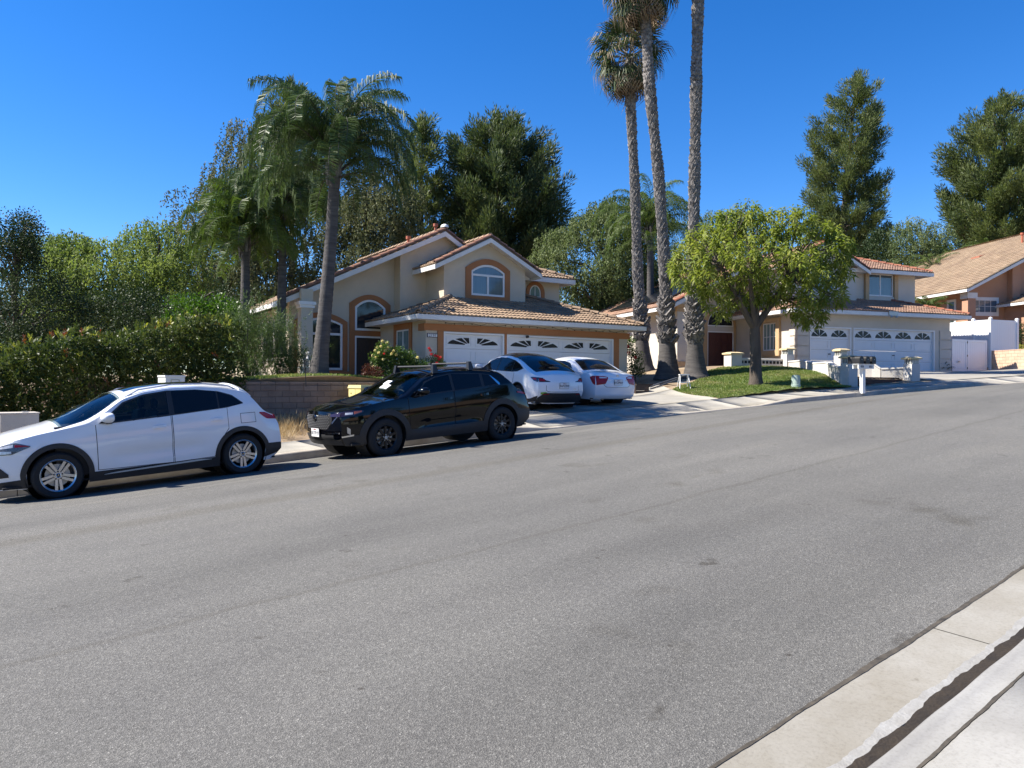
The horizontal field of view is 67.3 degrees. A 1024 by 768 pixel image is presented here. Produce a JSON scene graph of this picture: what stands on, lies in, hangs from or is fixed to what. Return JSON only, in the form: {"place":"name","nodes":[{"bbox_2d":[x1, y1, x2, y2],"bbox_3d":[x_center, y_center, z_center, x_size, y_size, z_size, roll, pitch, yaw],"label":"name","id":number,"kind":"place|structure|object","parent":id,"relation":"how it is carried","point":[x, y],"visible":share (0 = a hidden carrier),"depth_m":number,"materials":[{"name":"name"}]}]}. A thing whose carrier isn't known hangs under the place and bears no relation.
{"place":"outdoors","nodes":[
{"label":"outdoors","id":0,"kind":"place"},
{"bbox_2d":[0,376,379,416],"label":"raised yard","id":1,"kind":"structure","parent":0,"point":[324,379],"depth_m":20.83,"materials":[{"name":"soil"}]},
{"bbox_2d":[178,177,305,358],"bbox_3d":[-9.466,-3.913,26.969,4.106,6.251,4.070,0,0,-25],"label":"queen palm","id":2,"kind":"object","parent":1,"relation":"on","point":[259,237],"visible":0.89,"depth_m":26.37,"materials":[{"name":"green plant"}]},
{"bbox_2d":[212,144,340,355],"bbox_3d":[-8.206,-4.688,27.555,4.147,7.426,4.210,0,0,28],"label":"queen palm","id":3,"kind":"object","parent":1,"relation":"on","point":[298,194],"visible":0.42,"depth_m":26.99,"materials":[{"name":"green plant"}]},
{"bbox_2d":[231,372,383,379],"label":"lawn","id":4,"kind":"structure","parent":1,"relation":"on","point":[309,375],"depth_m":21.41,"materials":[{"name":"green plant"}]},
{"bbox_2d":[207,287,280,377],"bbox_3d":[-7.907,-1.344,22.667,2.550,2.964,1.872,0,0,-40],"label":"feathery shrub","id":5,"kind":"object","parent":4,"relation":"on","point":[251,368],"visible":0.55,"depth_m":22.50,"materials":[{"name":"green plant"}]},
{"bbox_2d":[241,300,330,375],"bbox_3d":[-6.829,-1.080,22.703,2.458,2.909,2.296,0,0,-40],"label":"feathery shrub","id":6,"kind":"object","parent":4,"relation":"on","point":[276,356],"visible":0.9,"depth_m":22.57,"materials":[{"name":"green plant"}]},
{"bbox_2d":[241,70,421,373],"bbox_3d":[-5.271,-4.572,22.336,5.163,8.763,5.186,0,0,-40],"label":"queen palm","id":7,"kind":"object","parent":4,"relation":"on","point":[339,137],"visible":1,"depth_m":21.98,"materials":[{"name":"green plant"}]},
{"bbox_2d":[361,363,383,376],"bbox_3d":[-4.459,-0.261,24.561,0.854,0.901,0.561,0,0,19],"label":"red leaf shrub","id":8,"kind":"object","parent":4,"relation":"on","point":[369,371],"visible":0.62,"depth_m":24.50,"materials":[{"name":"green plant"}]},
{"bbox_2d":[368,340,429,376],"bbox_3d":[-3.474,-0.618,25.059,2.403,1.687,1.051,0,0,-17],"label":"rose bush","id":9,"kind":"object","parent":1,"relation":"on","point":[383,355],"visible":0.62,"depth_m":24.95,"materials":[{"name":"green plant"}]},
{"bbox_2d":[0,366,987,441],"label":"yard ground","id":10,"kind":"structure","parent":0,"point":[647,377],"depth_m":29.55,"materials":[{"name":"plant"}]},
{"bbox_2d":[0,411,39,432],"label":"utility box","id":11,"kind":"object","parent":10,"relation":"on","point":[11,420],"visible":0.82,"depth_m":14.43,"materials":[{"name":"concrete"}]},
{"bbox_2d":[0,205,112,386],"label":"evergreen tree","id":12,"kind":"object","parent":10,"relation":"on","point":[15,324],"visible":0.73,"depth_m":25.33,"materials":[{"name":"green plant"}]},
{"bbox_2d":[19,228,147,381],"bbox_3d":[-21.271,-3.704,38.004,7.600,7.936,5.386,0,0,35],"label":"pepper tree","id":13,"kind":"object","parent":10,"relation":"on","point":[74,263],"visible":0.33,"depth_m":36.81,"materials":[{"name":"green plant"}]},
{"bbox_2d":[0,306,249,421],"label":"hedge","id":14,"kind":"object","parent":10,"relation":"on","point":[115,349],"visible":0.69,"depth_m":17.87,"materials":[{"name":"green plant"}]},
{"bbox_2d":[106,216,225,368],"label":"pepper tree","id":15,"kind":"object","parent":10,"relation":"on","point":[168,275],"visible":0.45,"depth_m":40.02,"materials":[{"name":"green plant"}]},
{"bbox_2d":[157,375,185,382],"bbox_3d":[-7.465,0.637,16.852,0.424,1.652,0.564,0,0,-40],"label":"utility box","id":16,"kind":"object","parent":10,"relation":"on","point":[171,378],"visible":0.14,"depth_m":16.66,"materials":[{"name":"white paint"}]},
{"bbox_2d":[75,275,269,377],"bbox_3d":[-14.604,-2.158,32.892,8.671,5.172,4.453,0,0,-5],"label":"evergreen tree","id":17,"kind":"object","parent":10,"relation":"on","point":[155,307],"visible":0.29,"depth_m":32.77,"materials":[{"name":"green plant"}]},
{"bbox_2d":[159,291,242,378],"bbox_3d":[-10.054,-1.171,24.974,2.513,3.698,3.330,0,0,-40],"label":"garden shrub","id":18,"kind":"object","parent":10,"relation":"on","point":[198,303],"visible":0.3,"depth_m":24.56,"materials":[{"name":"green plant"}]},
{"bbox_2d":[157,117,337,322],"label":"vine covered tree","id":19,"kind":"object","parent":10,"relation":"on","point":[254,272],"visible":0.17,"depth_m":45.13,"materials":[{"name":"green plant"}]},
{"bbox_2d":[188,228,345,312],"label":"evergreen tree","id":20,"kind":"object","parent":10,"relation":"on","point":[289,270],"visible":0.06,"depth_m":49.25,"materials":[{"name":"green plant"}]},
{"bbox_2d":[252,73,320,287],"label":"palm tree","id":21,"kind":"object","parent":10,"relation":"on","point":[272,105],"visible":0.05,"depth_m":57.15,"materials":[{"name":"plant"}]},
{"bbox_2d":[0,264,573,377],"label":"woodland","id":22,"kind":"object","parent":10,"relation":"on","point":[146,354],"depth_m":84.15,"materials":[{"name":"green plant"}]},
{"bbox_2d":[276,408,307,439],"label":"dry grass","id":23,"kind":"structure","parent":10,"relation":"on","point":[291,431],"depth_m":18.82,"materials":[{"name":"beige plant"}]},
{"bbox_2d":[212,381,375,420],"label":"retaining wall","id":24,"kind":"structure","parent":10,"relation":"on","point":[287,397],"depth_m":20.64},
{"bbox_2d":[348,385,370,396],"bbox_3d":[-3.841,0.691,21.605,1.500,1.320,0.880,0,0,-40],"label":"utility box","id":25,"kind":"object","parent":10,"relation":"on","point":[354,389],"visible":0.02,"depth_m":21.14,"materials":[{"name":"yellow paint"}]},
{"bbox_2d":[303,157,432,281],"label":"vine covered tree","id":26,"kind":"object","parent":10,"relation":"on","point":[377,224],"visible":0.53,"depth_m":43.40,"materials":[{"name":"green plant"}]},
{"bbox_2d":[390,110,455,239],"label":"pine tree","id":27,"kind":"object","parent":10,"relation":"on","point":[425,155],"visible":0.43,"depth_m":53.41,"materials":[{"name":"green plant"}]},
{"bbox_2d":[418,347,447,366],"bbox_3d":[-2.765,-0.497,26.215,1.146,1.524,0.777,0,0,-2],"label":"rose bush","id":28,"kind":"object","parent":10,"relation":"on","point":[439,357],"visible":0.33,"depth_m":26.18,"materials":[{"name":"red plant"}]},
{"bbox_2d":[236,223,646,376],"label":"house","id":29,"kind":"structure","parent":10,"relation":"on","point":[445,294],"depth_m":30.16,"materials":[{"name":"beige paint"}]},
{"bbox_2d":[313,318,342,369],"bbox_3d":[-7.304,-1.537,29.402,1.700,1.990,0.055,0,0,-32],"label":"window","id":30,"kind":"structure","parent":29,"relation":"in","point":[336,332],"depth_m":29.70,"materials":[{"name":"glass"}]},
{"bbox_2d":[355,336,379,375],"bbox_3d":[-5.624,-0.708,30.446,1.270,2.360,0.048,0,0,-32],"label":"door","id":31,"kind":"structure","parent":29,"relation":"in","point":[364,345],"depth_m":30.29,"materials":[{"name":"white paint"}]},
{"bbox_2d":[355,300,384,330],"bbox_3d":[-5.618,-2.716,30.450,1.270,1.225,0.055,0,0,-32],"label":"window","id":32,"kind":"structure","parent":29,"relation":"in","point":[367,309],"depth_m":30.38,"materials":[{"name":"glass"}]},
{"bbox_2d":[396,329,408,360],"bbox_3d":[-4.070,-1.395,28.758,0.040,1.250,1.140,0,0,-32],"label":"window","id":33,"kind":"structure","parent":29,"relation":"in","point":[402,338],"depth_m":28.76,"materials":[{"name":"grey glass"}]},
{"bbox_2d":[444,331,503,367],"bbox_3d":[-1.412,-0.785,28.217,2.534,2.175,0.175,0,0,-32],"label":"garage door","id":34,"kind":"structure","parent":29,"relation":"in","point":[468,345],"depth_m":28.21,"materials":[{"name":"white metal"}]},
{"bbox_2d":[471,265,504,296],"bbox_3d":[-0.965,-4.135,30.761,1.540,1.250,0.050,0,0,-32],"label":"window","id":35,"kind":"structure","parent":29,"relation":"in","point":[487,280],"depth_m":30.76,"materials":[{"name":"glass"}]},
{"bbox_2d":[530,285,540,296],"bbox_3d":[0.985,-3.753,33.165,0.580,1.015,0.040,0,0,-32],"label":"window","id":36,"kind":"structure","parent":29,"relation":"in","point":[535,291],"depth_m":33.19,"materials":[{"name":"glass"}]},
{"bbox_2d":[507,335,613,365],"bbox_3d":[1.942,-0.763,30.313,5.144,2.165,0.175,0,0,-32],"label":"garage door","id":37,"kind":"structure","parent":29,"relation":"in","point":[554,347],"depth_m":30.38,"materials":[{"name":"white metal"}]},
{"bbox_2d":[437,102,578,269],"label":"pine tree","id":38,"kind":"object","parent":10,"relation":"on","point":[507,172],"visible":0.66,"depth_m":53.23,"materials":[{"name":"green plant"}]},
{"bbox_2d":[527,192,680,310],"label":"pepper tree","id":39,"kind":"object","parent":10,"relation":"on","point":[604,276],"visible":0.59,"depth_m":46.58,"materials":[{"name":"green plant"}]},
{"bbox_2d":[570,266,685,307],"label":"evergreen tree","id":40,"kind":"object","parent":10,"relation":"on","point":[612,295],"visible":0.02,"depth_m":51.70,"materials":[{"name":"plant"}]},
{"bbox_2d":[587,11,674,372],"bbox_3d":[5.313,-9.071,35.941,4.526,17.185,4.118,0,0,-40],"label":"fan palm","id":41,"kind":"object","parent":10,"relation":"on","point":[625,79],"visible":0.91,"depth_m":35.78,"materials":[{"name":"brown plant"}]},
{"bbox_2d":[627,335,645,381],"bbox_3d":[5.362,-1.089,33.771,1.087,2.143,1.488,0,0,9],"label":"flowering shrub","id":42,"kind":"object","parent":10,"relation":"on","point":[631,354],"visible":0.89,"depth_m":33.72,"materials":[{"name":"green plant"}]},
{"bbox_2d":[603,0,680,379],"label":"fan palm","id":43,"kind":"object","parent":10,"relation":"on","point":[644,13],"visible":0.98,"depth_m":32.79,"materials":[{"name":"brown plant"}]},
{"bbox_2d":[591,173,702,295],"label":"queen palm","id":44,"kind":"object","parent":10,"relation":"on","point":[648,219],"visible":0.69,"depth_m":42.63,"materials":[{"name":"green plant"}]},
{"bbox_2d":[635,384,671,386],"bbox_3d":[5.947,0.223,29.976,2.775,0.453,0.082,0,0,-28],"label":"timber edging","id":45,"kind":"object","parent":10,"relation":"on","point":[651,384],"visible":0.08,"depth_m":29.58,"materials":[{"name":"brown wood"}]},
{"bbox_2d":[681,0,709,378],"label":"fan palm","id":46,"kind":"object","parent":10,"relation":"on","point":[693,333],"visible":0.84,"depth_m":32.30,"materials":[{"name":"grey plant"}]},
{"bbox_2d":[656,208,767,274],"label":"pepper tree","id":47,"kind":"object","parent":10,"relation":"on","point":[709,219],"visible":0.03,"depth_m":57.54,"materials":[{"name":"green plant"}]},
{"bbox_2d":[722,352,743,366],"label":"wall pillar","id":48,"kind":"structure","parent":10,"relation":"on","point":[731,359],"depth_m":34.17,"materials":[{"name":"white stone"}]},
{"bbox_2d":[673,365,850,397],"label":"lawn","id":49,"kind":"structure","parent":10,"relation":"on","point":[746,381],"depth_m":30.29,"materials":[{"name":"green plant"}]},
{"bbox_2d":[677,374,690,388],"bbox_3d":[6.453,-0.094,28.900,0.433,0.541,0.511,0,0,0],"label":"step stool","id":50,"kind":"object","parent":49,"relation":"on","point":[687,382],"visible":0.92,"depth_m":28.78,"materials":[{"name":"white paint"}]},
{"bbox_2d":[665,198,858,384],"bbox_3d":[9.293,-3.396,28.709,6.936,7.025,5.564,0,0,-40],"label":"street tree","id":51,"kind":"object","parent":49,"relation":"on","point":[757,276],"visible":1,"depth_m":27.90,"materials":[{"name":"green plant"}]},
{"bbox_2d":[791,375,800,388],"bbox_3d":[10.107,-0.076,27.400,0.360,0.510,0.354,0,0,-19],"label":"cable pedestal","id":52,"kind":"object","parent":49,"relation":"on","point":[795,380],"visible":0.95,"depth_m":27.28,"materials":[{"name":"green plastic"}]},
{"bbox_2d":[742,358,782,366],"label":"garden wall","id":53,"kind":"structure","parent":10,"relation":"on","point":[767,361],"depth_m":34.30,"materials":[{"name":"white concrete"}]},
{"bbox_2d":[599,239,971,371],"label":"house","id":54,"kind":"structure","parent":10,"relation":"on","point":[885,319],"depth_m":38.89,"materials":[{"name":"paint"}]},
{"bbox_2d":[708,311,732,326],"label":"window","id":55,"kind":"structure","parent":54,"relation":"in","point":[724,324],"depth_m":40.74,"materials":[{"name":"white paint"}]},
{"bbox_2d":[707,331,733,365],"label":"door","id":56,"kind":"structure","parent":54,"relation":"in","point":[721,342],"depth_m":40.67,"materials":[{"name":"red paint"}]},
{"bbox_2d":[763,323,774,350],"bbox_3d":[12.859,-2.346,38.323,0.040,1.370,1.080,0,0,-19],"label":"window","id":57,"kind":"structure","parent":54,"relation":"in","point":[769,328],"depth_m":38.38,"materials":[{"name":"grey glass"}]},
{"bbox_2d":[809,326,851,362],"bbox_3d":[15.316,-1.681,37.108,2.464,2.135,0.175,0,0,-19],"label":"garage door","id":58,"kind":"structure","parent":54,"relation":"in","point":[826,340],"depth_m":37.10,"materials":[{"name":"white metal"}]},
{"bbox_2d":[869,274,892,296],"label":"window","id":59,"kind":"structure","parent":54,"relation":"in","point":[879,284],"depth_m":40.56,"materials":[{"name":"glass"}]},
{"bbox_2d":[853,328,934,371],"bbox_3d":[19.043,-1.662,38.393,5.164,2.135,0.175,0,0,-19],"label":"garage door","id":60,"kind":"structure","parent":54,"relation":"in","point":[922,345],"depth_m":38.45,"materials":[{"name":"white metal"}]},
{"bbox_2d":[779,348,795,366],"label":"wall pillar","id":61,"kind":"structure","parent":10,"relation":"on","point":[787,354],"depth_m":34.13,"materials":[{"name":"white paint"}]},
{"bbox_2d":[788,360,840,381],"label":"garden wall","id":62,"kind":"structure","parent":10,"relation":"on","point":[831,370],"depth_m":31.76,"materials":[{"name":"white paint"}]},
{"bbox_2d":[831,349,849,365],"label":"wall pillar","id":63,"kind":"structure","parent":10,"relation":"on","point":[838,353],"depth_m":32.25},
{"bbox_2d":[795,68,894,256],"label":"pine tree","id":64,"kind":"object","parent":10,"relation":"on","point":[856,158],"visible":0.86,"depth_m":72.16,"materials":[{"name":"green plant"}]},
{"bbox_2d":[838,355,857,386],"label":"wall pillar","id":65,"kind":"structure","parent":10,"relation":"on","point":[848,375],"depth_m":28.74,"materials":[{"name":"white paint"}]},
{"bbox_2d":[835,377,901,385],"bbox_3d":[13.949,0.055,30.233,2.617,0.634,1.200,0,0,-27],"label":"brick planter","id":66,"kind":"object","parent":10,"relation":"on","point":[871,380],"visible":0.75,"depth_m":29.66,"materials":[{"name":"brick"}]},
{"bbox_2d":[856,226,904,264],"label":"evergreen tree","id":67,"kind":"object","parent":10,"relation":"on","point":[872,251],"visible":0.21,"depth_m":63.12,"materials":[{"name":"green plant"}]},
{"bbox_2d":[858,364,902,378],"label":"garden wall","id":68,"kind":"structure","parent":10,"relation":"on","point":[878,371],"depth_m":31.07,"materials":[{"name":"white paint"}]},
{"bbox_2d":[901,357,922,380],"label":"wall pillar","id":69,"kind":"structure","parent":10,"relation":"on","point":[911,368],"depth_m":30.24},
{"bbox_2d":[877,215,965,266],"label":"pepper tree","id":70,"kind":"object","parent":10,"relation":"on","point":[926,247],"visible":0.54,"depth_m":61.21,"materials":[{"name":"green plant"}]},
{"bbox_2d":[915,296,951,308],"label":"feather palm","id":71,"kind":"object","parent":10,"relation":"on","point":[930,302],"visible":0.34,"depth_m":45.68,"materials":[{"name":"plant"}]},
{"bbox_2d":[909,251,957,268],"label":"feather palm","id":72,"kind":"object","parent":10,"relation":"on","point":[928,260],"visible":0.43,"depth_m":57.78,"materials":[{"name":"plant"}]},
{"bbox_2d":[928,244,974,258],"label":"feather palm","id":73,"kind":"object","parent":10,"relation":"on","point":[952,246],"visible":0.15,"depth_m":59.71,"materials":[{"name":"green plant"}]},
{"bbox_2d":[909,233,1023,347],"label":"house","id":74,"kind":"structure","parent":10,"relation":"on","point":[983,281],"depth_m":47.34,"materials":[{"name":"tile"}]},
{"bbox_2d":[947,299,955,322],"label":"window","id":75,"kind":"structure","parent":74,"relation":"in","point":[953,302],"depth_m":47.96,"materials":[{"name":"paint"}]},
{"bbox_2d":[976,297,998,315],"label":"window","id":76,"kind":"structure","parent":74,"relation":"in","point":[985,306],"depth_m":46.81,"materials":[{"name":"glass"}]},
{"bbox_2d":[951,339,986,370],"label":"gate","id":77,"kind":"structure","parent":10,"relation":"on","point":[968,355],"depth_m":40.32,"materials":[{"name":"white plastic"}]},
{"bbox_2d":[928,87,1023,248],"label":"pine tree","id":78,"kind":"object","parent":10,"relation":"on","point":[996,183],"visible":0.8,"depth_m":66.50,"materials":[{"name":"green plant"}]},
{"bbox_2d":[967,238,988,244],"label":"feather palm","id":79,"kind":"object","parent":10,"relation":"on","point":[978,242],"visible":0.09,"depth_m":66.04,"materials":[{"name":"green plant"}]},
{"bbox_2d":[950,317,1018,369],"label":"fence","id":80,"kind":"object","parent":10,"relation":"on","point":[996,335],"visible":0.65,"depth_m":41.67,"materials":[{"name":"white plastic"}]},
{"bbox_2d":[991,349,1023,369],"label":"garden wall","id":81,"kind":"structure","parent":10,"relation":"on","point":[1007,359],"depth_m":39.86,"materials":[{"name":"beige brick"}]},
{"bbox_2d":[1014,320,1023,347],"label":"clipped shrub","id":82,"kind":"object","parent":10,"relation":"on","point":[1021,337],"visible":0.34,"depth_m":44.31,"materials":[{"name":"green plant"}]},
{"bbox_2d":[0,383,1023,767],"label":"road","id":83,"kind":"structure","parent":0,"point":[694,591],"depth_m":5.74,"materials":[{"name":"grey asphalt"}]},
{"bbox_2d":[0,382,280,499],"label":"parked car","id":84,"kind":"object","parent":83,"relation":"on","point":[224,428],"visible":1,"depth_m":12.12,"materials":[{"name":"white paint"}]},
{"bbox_2d":[306,361,529,456],"bbox_3d":[-1.890,0.465,15.937,4.772,1.780,2.343,-4,3,-40],"label":"parked car","id":85,"kind":"object","parent":83,"relation":"on","point":[393,412],"visible":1,"depth_m":15.17,"materials":[{"name":"black paint"}]},
{"bbox_2d":[708,565,1023,767],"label":"gutter","id":86,"kind":"object","parent":83,"relation":"on","point":[871,712],"visible":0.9,"depth_m":3.92,"materials":[{"name":"concrete"}]},
{"bbox_2d":[0,0,1023,372],"label":"sky","id":87,"kind":"structure","parent":0,"point":[108,108],"materials":[{"name":"blue"}]},
{"bbox_2d":[529,385,716,416],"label":"driveway","id":88,"kind":"structure","parent":0,"point":[659,395],"depth_m":24.65,"materials":[{"name":"concrete"}]},
{"bbox_2d":[475,353,582,409],"bbox_3d":[0.249,-0.161,24.338,2.331,1.685,4.843,0,5,-32],"label":"parked car","id":89,"kind":"object","parent":88,"relation":"on","point":[539,379],"visible":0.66,"depth_m":22.59,"materials":[{"name":"white paint"}]},
{"bbox_2d":[556,356,634,404],"bbox_3d":[1.992,-0.162,25.739,2.259,1.533,4.881,0,4,-32],"label":"parked car","id":90,"kind":"object","parent":88,"relation":"on","point":[604,382],"visible":0.52,"depth_m":23.84,"materials":[{"name":"white paint"}]},
{"bbox_2d":[634,385,648,392],"bbox_3d":[4.784,0.202,28.700,0.560,0.300,0.320,0,0,-19],"label":"crate","id":91,"kind":"object","parent":88,"relation":"on","point":[641,388],"visible":0.67,"depth_m":28.54,"materials":[{"name":"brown wood"}]},
{"bbox_2d":[650,379,676,388],"bbox_3d":[5.808,0.015,29.462,1.415,0.405,0.052,0,0,-33],"label":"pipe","id":92,"kind":"object","parent":88,"relation":"on","point":[663,384],"visible":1,"depth_m":29.41,"materials":[{"name":"grey metal"}]},
{"bbox_3d":[5.832,-0.065,29.627,1.450,0.410,0.160,0,0,-40],"label":"pipe","id":93,"kind":"object","parent":88,"relation":"on","visible":0},
{"bbox_2d":[653,375,685,384],"bbox_3d":[6.094,-0.144,29.759,1.634,0.438,0.052,0,0,-30],"label":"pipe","id":94,"kind":"object","parent":93,"relation":"on","point":[671,379],"visible":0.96,"depth_m":29.77,"materials":[{"name":"grey metal"}]},
{"bbox_2d":[277,376,1023,452],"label":"sidewalk","id":95,"kind":"structure","parent":0,"point":[585,417],"depth_m":23.50,"materials":[{"name":"concrete"}]},
{"bbox_2d":[804,628,988,709],"bbox_3d":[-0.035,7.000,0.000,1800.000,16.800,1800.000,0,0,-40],"label":"expansion joint","id":96,"kind":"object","parent":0,"point":[958,635],"depth_m":9.15,"materials":[{"name":"grey concrete"}]},
{"bbox_2d":[920,369,1023,380],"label":"driveway","id":97,"kind":"structure","parent":0,"point":[946,375],"depth_m":32.11,"materials":[{"name":"concrete"}]},
{"bbox_2d":[922,675,1023,767],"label":"sidewalk","id":98,"kind":"structure","parent":0,"point":[992,736],"depth_m":3.16,"materials":[{"name":"concrete"}]},
{"bbox_2d":[867,639,1023,767],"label":"kerb","id":99,"kind":"structure","parent":98,"relation":"on","point":[927,740],"depth_m":3.39,"materials":[{"name":"concrete"}]},
{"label":"gutter","id":100,"kind":"structure","parent":0,"visible":0},
{"bbox_2d":[0,382,1023,498],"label":"kerb","id":101,"kind":"structure","parent":100,"relation":"on","point":[300,455],"depth_m":19.20,"materials":[{"name":"concrete"}]},
{"bbox_2d":[852,364,874,392],"bbox_3d":[11.963,-0.182,26.213,0.780,1.005,0.280,0,0,-26],"label":"mailbox post","id":102,"kind":"object","parent":101,"relation":"on","point":[862,367],"visible":1,"depth_m":26.15,"materials":[{"name":"white paint"}]},
{"bbox_2d":[848,356,863,363],"bbox_3d":[11.679,-0.818,26.127,0.208,0.258,0.505,0,0,-26],"label":"mailbox","id":103,"kind":"object","parent":102,"relation":"on","point":[855,359],"visible":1,"depth_m":26.02,"materials":[{"name":"black metal"}]},
{"bbox_2d":[859,356,863,363],"bbox_3d":[11.779,-0.817,25.915,0.194,0.255,0.033,0,0,-26],"label":"door","id":104,"kind":"structure","parent":103,"relation":"in","point":[861,360],"depth_m":25.91,"materials":[{"name":"black metal"}]},
{"bbox_2d":[863,356,869,363],"bbox_3d":[11.948,-0.816,26.258,0.208,0.258,0.505,0,0,-26],"label":"mailbox","id":105,"kind":"object","parent":102,"relation":"on","point":[866,359],"visible":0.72,"depth_m":26.05,"materials":[{"name":"black metal"}]},
{"bbox_2d":[865,356,869,363],"bbox_3d":[12.049,-0.816,26.050,0.194,0.255,0.033,0,0,-26],"label":"door","id":106,"kind":"structure","parent":105,"relation":"in","point":[867,361],"depth_m":26.03,"materials":[{"name":"black metal"}]},
{"bbox_2d":[869,356,875,363],"bbox_3d":[12.219,-0.815,26.388,0.208,0.258,0.505,0,0,-26],"label":"mailbox","id":107,"kind":"object","parent":102,"relation":"on","point":[872,359],"visible":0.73,"depth_m":26.18,"materials":[{"name":"black metal"}]},
{"bbox_2d":[872,356,875,363],"bbox_3d":[12.319,-0.814,26.179,0.194,0.255,0.033,0,0,-26],"label":"door","id":108,"kind":"structure","parent":107,"relation":"in","point":[873,358],"depth_m":26.16,"materials":[{"name":"black metal"}]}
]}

